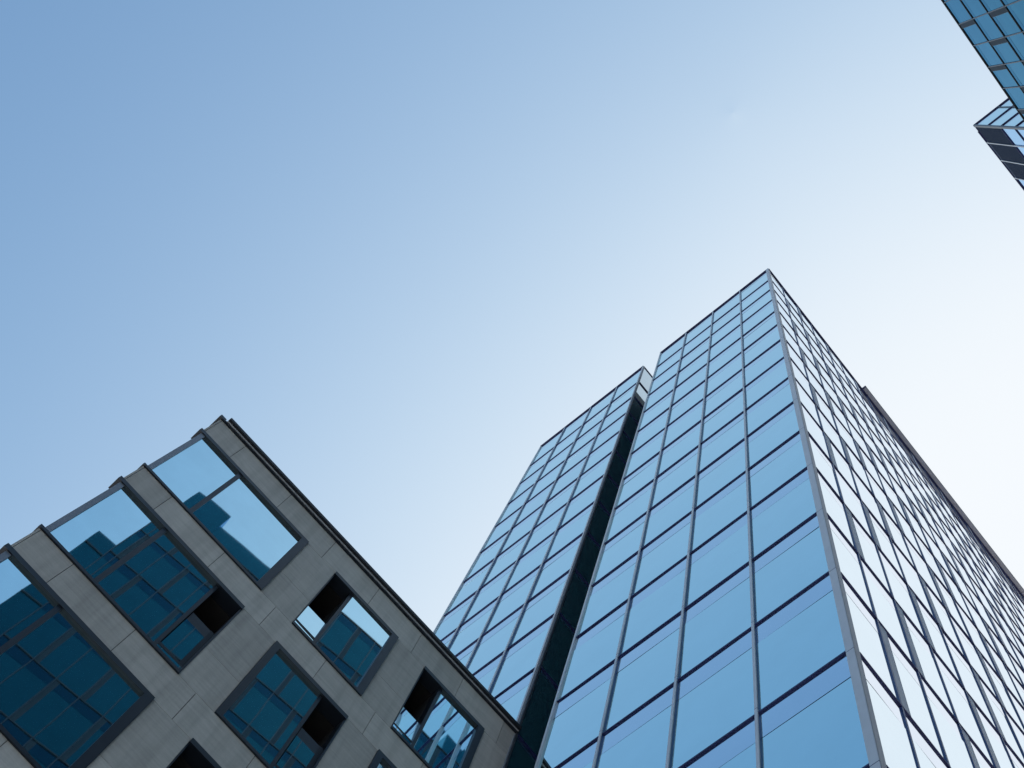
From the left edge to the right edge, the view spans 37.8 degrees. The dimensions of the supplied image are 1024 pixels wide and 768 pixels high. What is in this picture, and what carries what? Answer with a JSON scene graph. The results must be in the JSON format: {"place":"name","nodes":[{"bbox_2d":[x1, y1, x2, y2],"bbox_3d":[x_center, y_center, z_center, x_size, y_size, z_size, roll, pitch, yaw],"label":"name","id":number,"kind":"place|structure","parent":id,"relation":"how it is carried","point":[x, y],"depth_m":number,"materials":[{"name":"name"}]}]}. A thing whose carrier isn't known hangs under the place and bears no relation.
{"place":"outdoors","nodes":[
{"label":"outdoors","id":0,"kind":"place"},
{"bbox_2d":[0,415,521,767],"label":"stone office building","id":1,"kind":"structure","parent":0,"point":[219,592],"depth_m":25.40,"materials":[{"name":"stone"}]},
{"bbox_2d":[0,543,154,767],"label":"window","id":2,"kind":"structure","parent":1,"relation":"in","point":[65,696],"depth_m":20.77,"materials":[{"name":"glass"}]},
{"bbox_2d":[34,476,244,673],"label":"window","id":3,"kind":"structure","parent":1,"relation":"in","point":[115,539],"depth_m":24.44,"materials":[{"name":"glass"}]},
{"bbox_2d":[167,738,221,767],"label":"window","id":4,"kind":"structure","parent":1,"relation":"in","point":[193,755],"depth_m":21.97,"materials":[{"name":"glass"}]},
{"bbox_2d":[138,428,308,590],"bbox_3d":[-5.457,2.386,28.507,0.275,3.092,3.130,-42,-88,13],"label":"window","id":5,"kind":"structure","parent":1,"relation":"in","point":[198,474],"depth_m":28.44,"materials":[{"name":"glass"}]},
{"bbox_2d":[214,641,348,767],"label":"window","id":6,"kind":"structure","parent":1,"relation":"in","point":[278,711],"depth_m":24.66,"materials":[{"name":"glass"}]},
{"bbox_2d":[292,571,398,696],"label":"window","id":7,"kind":"structure","parent":1,"relation":"in","point":[337,622],"depth_m":28.69,"materials":[{"name":"glass"}]},
{"bbox_2d":[368,749,396,767],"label":"window","id":8,"kind":"structure","parent":1,"relation":"in","point":[380,760],"depth_m":26.04,"materials":[{"name":"metal"}]},
{"bbox_2d":[390,666,484,767],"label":"window","id":9,"kind":"structure","parent":1,"relation":"in","point":[432,723],"depth_m":28.97,"materials":[{"name":"glass"}]},
{"bbox_2d":[0,0,1023,631],"label":"sky","id":10,"kind":"structure","parent":0,"point":[403,246],"materials":[{"name":"blue"}]},
{"bbox_2d":[433,268,1023,767],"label":"glass tower","id":11,"kind":"structure","parent":0,"point":[737,530],"depth_m":35.17,"materials":[{"name":"glass"},{"name":"navy metal"},{"name":"silver aluminium"}]},
{"bbox_2d":[434,594,474,639],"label":"window","id":12,"kind":"structure","parent":11,"relation":"in","point":[451,621],"depth_m":49.92,"materials":[{"name":"blue glass"}]},
{"bbox_2d":[456,640,477,665],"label":"window","id":13,"kind":"structure","parent":11,"relation":"in","point":[464,655],"depth_m":42.90,"materials":[{"name":"blue glass"}]},
{"bbox_2d":[447,561,492,612],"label":"window","id":14,"kind":"structure","parent":11,"relation":"in","point":[473,583],"depth_m":53.42,"materials":[{"name":"blue glass"}]},
{"bbox_2d":[449,598,497,654],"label":"window","id":15,"kind":"structure","parent":11,"relation":"in","point":[471,630],"depth_m":45.71,"materials":[{"name":"blue glass"}]},
{"bbox_2d":[474,653,502,689],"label":"window","id":16,"kind":"structure","parent":11,"relation":"in","point":[485,675],"depth_m":38.62,"materials":[{"name":"blue glass"}]},
{"bbox_2d":[463,563,514,622],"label":"window","id":17,"kind":"structure","parent":11,"relation":"in","point":[493,589],"depth_m":49.29,"materials":[{"name":"blue glass"}]},
{"bbox_2d":[467,606,522,673],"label":"window","id":18,"kind":"structure","parent":11,"relation":"in","point":[494,642],"depth_m":41.45,"materials":[{"name":"blue glass"}]},
{"bbox_2d":[482,532,529,585],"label":"window","id":19,"kind":"structure","parent":11,"relation":"in","point":[509,556],"depth_m":53.05,"materials":[{"name":"blue glass"}]},
{"bbox_2d":[484,567,539,632],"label":"window","id":20,"kind":"structure","parent":11,"relation":"in","point":[516,596],"depth_m":45.15,"materials":[{"name":"blue glass"}]},
{"bbox_2d":[495,670,533,719],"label":"window","id":21,"kind":"structure","parent":11,"relation":"in","point":[511,699],"depth_m":34.32,"materials":[{"name":"blue glass"}]},
{"bbox_2d":[499,505,542,553],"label":"window","id":22,"kind":"structure","parent":11,"relation":"in","point":[526,525],"depth_m":56.78,"materials":[{"name":"blue glass"}]},
{"bbox_2d":[490,616,552,696],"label":"window","id":23,"kind":"structure","parent":11,"relation":"in","point":[522,657],"depth_m":37.19,"materials":[{"name":"blue glass"}]},
{"bbox_2d":[504,533,553,591],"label":"window","id":24,"kind":"structure","parent":11,"relation":"in","point":[534,557],"depth_m":48.90,"materials":[{"name":"blue glass"}]},
{"bbox_2d":[510,572,568,645],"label":"window","id":25,"kind":"structure","parent":11,"relation":"in","point":[542,606],"depth_m":40.96,"materials":[{"name":"blue glass"}]},
{"bbox_2d":[521,505,565,555],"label":"window","id":26,"kind":"structure","parent":11,"relation":"in","point":[548,526],"depth_m":52.67,"materials":[{"name":"blue glass"}]},
{"bbox_2d":[529,535,581,598],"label":"window","id":27,"kind":"structure","parent":11,"relation":"in","point":[561,562],"depth_m":44.76,"materials":[{"name":"blue glass"}]},
{"bbox_2d":[535,479,576,525],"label":"window","id":28,"kind":"structure","parent":11,"relation":"in","point":[562,497],"depth_m":56.38,"materials":[{"name":"blue glass"}]},
{"bbox_2d":[546,504,592,559],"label":"window","id":29,"kind":"structure","parent":11,"relation":"in","point":[564,535],"depth_m":48.51,"materials":[{"name":"blue glass"}]},
{"bbox_2d":[538,661,614,767],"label":"window","id":30,"kind":"structure","parent":11,"relation":"in","point":[577,718],"depth_m":28.90,"materials":[{"name":"blue glass"}]},
{"bbox_2d":[558,739,597,767],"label":"window","id":31,"kind":"structure","parent":11,"relation":"in","point":[584,759],"depth_m":26.58,"materials":[{"name":"blue glass"}]},
{"bbox_2d":[560,476,602,525],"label":"window","id":32,"kind":"structure","parent":11,"relation":"in","point":[586,497],"depth_m":52.27,"materials":[{"name":"blue glass"}]},
{"bbox_2d":[571,452,611,498],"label":"window","id":33,"kind":"structure","parent":11,"relation":"in","point":[597,470],"depth_m":56.03,"materials":[{"name":"blue glass"}]},
{"bbox_2d":[559,602,626,698],"bbox_3d":[1.837,5.804,32.780,1.646,3.880,0.052,-39,-87,13],"label":"window","id":34,"kind":"structure","parent":11,"relation":"in","point":[596,647],"depth_m":32.69,"materials":[{"name":"blue glass"}]},
{"bbox_2d":[578,553,637,634],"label":"window","id":35,"kind":"structure","parent":11,"relation":"in","point":[614,588],"depth_m":36.53,"materials":[{"name":"blue glass"}]},
{"bbox_2d":[593,514,645,583],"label":"window","id":36,"kind":"structure","parent":11,"relation":"in","point":[627,542],"depth_m":40.34,"materials":[{"name":"blue glass"}]},
{"bbox_2d":[606,480,653,540],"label":"window","id":37,"kind":"structure","parent":11,"relation":"in","point":[635,506],"depth_m":44.13,"materials":[{"name":"blue glass"}]},
{"bbox_2d":[596,685,673,767],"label":"window","id":38,"kind":"structure","parent":11,"relation":"in","point":[641,740],"depth_m":25.38,"materials":[{"name":"blue glass"}]},
{"bbox_2d":[616,453,658,506],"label":"window","id":39,"kind":"structure","parent":11,"relation":"in","point":[644,474],"depth_m":47.90,"materials":[{"name":"blue glass"}]},
{"bbox_2d":[604,613,680,730],"bbox_3d":[2.567,5.467,28.586,1.696,3.880,0.048,-39,-87,13],"label":"window","id":40,"kind":"structure","parent":11,"relation":"in","point":[648,668],"depth_m":28.47,"materials":[{"name":"blue glass"}]},
{"bbox_2d":[625,429,664,476],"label":"window","id":41,"kind":"structure","parent":11,"relation":"in","point":[649,449],"depth_m":51.65,"materials":[{"name":"blue glass"}]},
{"bbox_2d":[632,409,668,451],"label":"window","id":42,"kind":"structure","parent":11,"relation":"in","point":[659,423],"depth_m":55.37,"materials":[{"name":"blue glass"}]},
{"bbox_2d":[620,557,686,653],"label":"window","id":43,"kind":"structure","parent":11,"relation":"in","point":[659,601],"depth_m":32.32,"materials":[{"name":"blue glass"}]},
{"bbox_2d":[633,513,690,593],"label":"window","id":44,"kind":"structure","parent":11,"relation":"in","point":[670,547],"depth_m":36.16,"materials":[{"name":"blue glass"}]},
{"bbox_2d":[643,477,694,545],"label":"window","id":45,"kind":"structure","parent":11,"relation":"in","point":[679,503],"depth_m":39.96,"materials":[{"name":"blue glass"}]},
{"bbox_2d":[651,447,697,506],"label":"window","id":46,"kind":"structure","parent":11,"relation":"in","point":[684,469],"depth_m":43.74,"materials":[{"name":"blue glass"}]},
{"bbox_2d":[657,421,700,475],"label":"window","id":47,"kind":"structure","parent":11,"relation":"in","point":[689,440],"depth_m":47.50,"materials":[{"name":"blue glass"}]},
{"bbox_2d":[663,400,702,447],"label":"window","id":48,"kind":"structure","parent":11,"relation":"in","point":[692,416],"depth_m":51.27,"materials":[{"name":"blue glass"}]},
{"bbox_2d":[668,381,704,423],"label":"window","id":49,"kind":"structure","parent":11,"relation":"in","point":[696,394],"depth_m":55.00,"materials":[{"name":"blue glass"}]},
{"bbox_2d":[670,630,753,767],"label":"window","id":50,"kind":"structure","parent":11,"relation":"in","point":[716,697],"depth_m":24.23,"materials":[{"name":"blue glass"}]},
{"bbox_2d":[679,564,750,677],"bbox_3d":[3.874,4.424,28.204,1.686,3.880,0.049,-39,-87,13],"label":"window","id":51,"kind":"structure","parent":11,"relation":"in","point":[724,613],"depth_m":28.08,"materials":[{"name":"blue glass"}]},
{"bbox_2d":[686,513,748,605],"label":"window","id":52,"kind":"structure","parent":11,"relation":"in","point":[727,551],"depth_m":31.94,"materials":[{"name":"blue glass"}]},
{"bbox_2d":[691,472,746,550],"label":"window","id":53,"kind":"structure","parent":11,"relation":"in","point":[729,503],"depth_m":35.77,"materials":[{"name":"blue glass"}]},
{"bbox_2d":[684,718,755,767],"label":"window","id":54,"kind":"structure","parent":11,"relation":"in","point":[737,750],"depth_m":21.84,"materials":[{"name":"blue glass"}]},
{"bbox_2d":[695,439,745,506],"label":"window","id":55,"kind":"structure","parent":11,"relation":"in","point":[732,463],"depth_m":39.57,"materials":[{"name":"blue glass"}]},
{"bbox_2d":[699,412,743,470],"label":"window","id":56,"kind":"structure","parent":11,"relation":"in","point":[732,433],"depth_m":43.38,"materials":[{"name":"blue glass"}]},
{"bbox_2d":[702,389,742,440],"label":"window","id":57,"kind":"structure","parent":11,"relation":"in","point":[726,412],"depth_m":47.13,"materials":[{"name":"blue glass"}]},
{"bbox_2d":[704,370,742,416],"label":"window","id":58,"kind":"structure","parent":11,"relation":"in","point":[734,384],"depth_m":50.89,"materials":[{"name":"blue glass"}]},
{"bbox_2d":[706,353,741,394],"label":"window","id":59,"kind":"structure","parent":11,"relation":"in","point":[735,364],"depth_m":54.63,"materials":[{"name":"blue glass"}]},
{"bbox_2d":[744,326,779,365],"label":"window","id":60,"kind":"structure","parent":11,"relation":"in","point":[772,336],"depth_m":54.22,"materials":[{"name":"blue glass"}]},
{"bbox_2d":[744,341,783,384],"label":"window","id":61,"kind":"structure","parent":11,"relation":"in","point":[772,355],"depth_m":50.51,"materials":[{"name":"blue glass"}]},
{"bbox_2d":[745,358,787,407],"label":"window","id":62,"kind":"structure","parent":11,"relation":"in","point":[777,373],"depth_m":46.76,"materials":[{"name":"blue glass"}]},
{"bbox_2d":[746,379,792,434],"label":"window","id":63,"kind":"structure","parent":11,"relation":"in","point":[780,396],"depth_m":42.99,"materials":[{"name":"blue glass"}]},
{"bbox_2d":[747,403,798,466],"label":"window","id":64,"kind":"structure","parent":11,"relation":"in","point":[782,426],"depth_m":39.20,"materials":[{"name":"blue glass"}]},
{"bbox_2d":[749,432,806,506],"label":"window","id":65,"kind":"structure","parent":11,"relation":"in","point":[787,460],"depth_m":35.38,"materials":[{"name":"blue glass"}]},
{"bbox_2d":[751,469,815,556],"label":"window","id":66,"kind":"structure","parent":11,"relation":"in","point":[793,503],"depth_m":31.55,"materials":[{"name":"blue glass"}]},
{"bbox_2d":[753,514,828,621],"bbox_3d":[5.150,3.406,27.831,1.616,3.880,0.050,-39,-87,13],"label":"window","id":67,"kind":"structure","parent":11,"relation":"in","point":[797,560],"depth_m":27.70,"materials":[{"name":"blue glass"}]},
{"bbox_2d":[756,574,844,709],"bbox_3d":[4.587,4.098,24.014,1.616,3.880,0.049,-39,-87,13],"label":"window","id":68,"kind":"structure","parent":11,"relation":"in","point":[804,635],"depth_m":23.85,"materials":[{"name":"blue glass"}]},
{"bbox_2d":[760,654,868,767],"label":"window","id":69,"kind":"structure","parent":11,"relation":"in","point":[817,724],"depth_m":20.51,"materials":[{"name":"blue glass"}]},
{"bbox_2d":[808,434,840,497],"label":"window","id":70,"kind":"structure","parent":11,"relation":"in","point":[823,464],"depth_m":35.27,"materials":[{"name":"white glass"}]},
{"bbox_2d":[817,471,855,548],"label":"window","id":71,"kind":"structure","parent":11,"relation":"in","point":[834,506],"depth_m":31.42,"materials":[{"name":"white glass"}]},
{"bbox_2d":[830,441,857,493],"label":"window","id":72,"kind":"structure","parent":11,"relation":"in","point":[842,465],"depth_m":39.15,"materials":[{"name":"white glass"}]},
{"bbox_2d":[828,517,873,612],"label":"window","id":73,"kind":"structure","parent":11,"relation":"in","point":[848,559],"depth_m":27.57,"materials":[{"name":"white glass"}]},
{"bbox_2d":[834,467,872,538],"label":"window","id":74,"kind":"structure","parent":11,"relation":"in","point":[852,501],"depth_m":35.34,"materials":[{"name":"white glass"}]},
{"bbox_2d":[851,468,886,530],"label":"window","id":75,"kind":"structure","parent":11,"relation":"in","point":[866,496],"depth_m":39.19,"materials":[{"name":"white glass"}]},
{"bbox_2d":[842,576,898,700],"bbox_3d":[5.657,4.005,23.839,0.049,3.880,1.006,-38,-87,13],"label":"window","id":76,"kind":"structure","parent":11,"relation":"in","point":[870,645],"depth_m":23.71,"materials":[{"name":"white glass"}]},
{"bbox_2d":[852,515,891,594],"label":"window","id":77,"kind":"structure","parent":11,"relation":"in","point":[870,553],"depth_m":31.48,"materials":[{"name":"white glass"}]},
{"bbox_2d":[868,510,903,577],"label":"window","id":78,"kind":"structure","parent":11,"relation":"in","point":[884,541],"depth_m":35.37,"materials":[{"name":"white glass"}]},
{"bbox_2d":[861,559,913,663],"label":"window","id":79,"kind":"structure","parent":11,"relation":"in","point":[884,605],"depth_m":27.63,"materials":[{"name":"white glass"}]},
{"bbox_2d":[861,657,917,767],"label":"window","id":80,"kind":"structure","parent":11,"relation":"in","point":[893,733],"depth_m":20.28,"materials":[{"name":"white glass"}]},
{"bbox_2d":[878,548,925,637],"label":"window","id":81,"kind":"structure","parent":11,"relation":"in","point":[899,588],"depth_m":31.56,"materials":[{"name":"white glass"}]},
{"bbox_2d":[892,541,934,617],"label":"window","id":82,"kind":"structure","parent":11,"relation":"in","point":[912,577],"depth_m":35.47,"materials":[{"name":"white glass"}]},
{"bbox_2d":[887,634,945,759],"bbox_3d":[6.337,4.864,23.895,0.047,3.880,1.141,-38,-87,13],"label":"window","id":83,"kind":"structure","parent":11,"relation":"in","point":[920,713],"depth_m":23.78,"materials":[{"name":"white glass"}]},
{"bbox_2d":[905,713,947,767],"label":"window","id":84,"kind":"structure","parent":11,"relation":"in","point":[927,756],"depth_m":21.37,"materials":[{"name":"white glass"}]},
{"bbox_2d":[903,612,954,715],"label":"window","id":85,"kind":"structure","parent":11,"relation":"in","point":[931,673],"depth_m":27.69,"materials":[{"name":"white glass"}]},
{"bbox_2d":[915,596,960,682],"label":"window","id":86,"kind":"structure","parent":11,"relation":"in","point":[938,641],"depth_m":31.61,"materials":[{"name":"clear glass"}]},
{"bbox_2d":[925,583,964,655],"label":"window","id":87,"kind":"structure","parent":11,"relation":"in","point":[942,613],"depth_m":35.54,"materials":[{"name":"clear glass"}]},
{"bbox_2d":[921,677,973,767],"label":"window","id":88,"kind":"structure","parent":11,"relation":"in","point":[956,750],"depth_m":24.35,"materials":[{"name":"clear glass"}]},
{"bbox_2d":[933,651,994,766],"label":"window","id":89,"kind":"structure","parent":11,"relation":"in","point":[960,702],"depth_m":27.76,"materials":[{"name":"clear glass"}]},
{"bbox_2d":[942,631,996,728],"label":"window","id":90,"kind":"structure","parent":11,"relation":"in","point":[967,676],"depth_m":31.66,"materials":[{"name":"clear glass"}]},
{"bbox_2d":[949,614,996,696],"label":"window","id":91,"kind":"structure","parent":11,"relation":"in","point":[969,648],"depth_m":35.55,"materials":[{"name":"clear glass"}]},
{"bbox_2d":[969,738,991,767],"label":"window","id":92,"kind":"structure","parent":11,"relation":"in","point":[983,763],"depth_m":25.52,"materials":[{"name":"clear glass"}]},
{"bbox_2d":[974,703,1013,767],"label":"window","id":93,"kind":"structure","parent":11,"relation":"in","point":[1004,761],"depth_m":28.57,"materials":[{"name":"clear glass"}]},
{"bbox_2d":[978,676,1023,762],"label":"window","id":94,"kind":"structure","parent":11,"relation":"in","point":[996,706],"depth_m":31.83,"materials":[{"name":"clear glass"}]},
{"bbox_2d":[982,656,1023,731],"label":"window","id":95,"kind":"structure","parent":11,"relation":"in","point":[999,685],"depth_m":35.70,"materials":[{"name":"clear glass"}]},
{"bbox_2d":[941,0,1023,119],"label":"office tower","id":96,"kind":"structure","parent":0,"point":[993,31],"depth_m":64.65,"materials":[{"name":"glass"}]},
{"bbox_2d":[945,0,971,22],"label":"window","id":97,"kind":"structure","parent":96,"relation":"in","point":[956,7],"depth_m":67.66,"materials":[{"name":"blue glass"}]},
{"bbox_2d":[961,0,986,17],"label":"window","id":98,"kind":"structure","parent":96,"relation":"in","point":[974,7],"depth_m":63.81,"materials":[{"name":"blue glass"}]},
{"bbox_2d":[963,24,986,44],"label":"window","id":99,"kind":"structure","parent":96,"relation":"in","point":[973,32],"depth_m":67.66,"materials":[{"name":"blue glass"}]},
{"bbox_2d":[974,14,1002,40],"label":"window","id":100,"kind":"structure","parent":96,"relation":"in","point":[985,23],"depth_m":63.70,"materials":[{"name":"blue glass"}]},
{"bbox_2d":[975,42,1002,65],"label":"window","id":101,"kind":"structure","parent":96,"relation":"in","point":[985,50],"depth_m":67.75,"materials":[{"name":"blue glass"}]},
{"bbox_2d":[992,69,1017,87],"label":"window","id":102,"kind":"structure","parent":96,"relation":"in","point":[1004,77],"depth_m":67.81,"materials":[{"name":"blue glass"}]},
{"bbox_2d":[992,43,1019,62],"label":"window","id":103,"kind":"structure","parent":96,"relation":"in","point":[1005,52],"depth_m":63.79,"materials":[{"name":"blue glass"}]},
{"bbox_2d":[992,11,1020,35],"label":"window","id":104,"kind":"structure","parent":96,"relation":"in","point":[1005,23],"depth_m":59.86,"materials":[{"name":"blue glass"}]},
{"bbox_2d":[1004,88,1023,108],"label":"window","id":105,"kind":"structure","parent":96,"relation":"in","point":[1016,95],"depth_m":68.26,"materials":[{"name":"blue glass"}]},
{"bbox_2d":[1005,62,1023,85],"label":"window","id":106,"kind":"structure","parent":96,"relation":"in","point":[1016,69],"depth_m":64.40,"materials":[{"name":"blue glass"}]},
{"bbox_2d":[1006,0,1023,30],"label":"window","id":107,"kind":"structure","parent":96,"relation":"in","point":[1016,10],"depth_m":56.75,"materials":[{"name":"blue glass"}]},
{"bbox_2d":[1006,33,1023,59],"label":"window","id":108,"kind":"structure","parent":96,"relation":"in","point":[1016,41],"depth_m":60.54,"materials":[{"name":"blue glass"}]},
{"bbox_2d":[973,98,1023,189],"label":"skyscraper","id":109,"kind":"structure","parent":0,"point":[1000,128],"depth_m":82.60,"materials":[{"name":"glass"}]},
{"bbox_2d":[978,108,1007,124],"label":"window","id":110,"kind":"structure","parent":109,"relation":"in","point":[998,111],"depth_m":85.26,"materials":[{"name":"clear glass"}]},
{"bbox_2d":[990,108,1016,124],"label":"window","id":111,"kind":"structure","parent":109,"relation":"in","point":[1008,114],"depth_m":81.28,"materials":[{"name":"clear glass"}]},
{"bbox_2d":[1002,129,1023,145],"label":"window","id":112,"kind":"structure","parent":109,"relation":"in","point":[1012,134],"depth_m":77.28,"materials":[{"name":"blue glass"}]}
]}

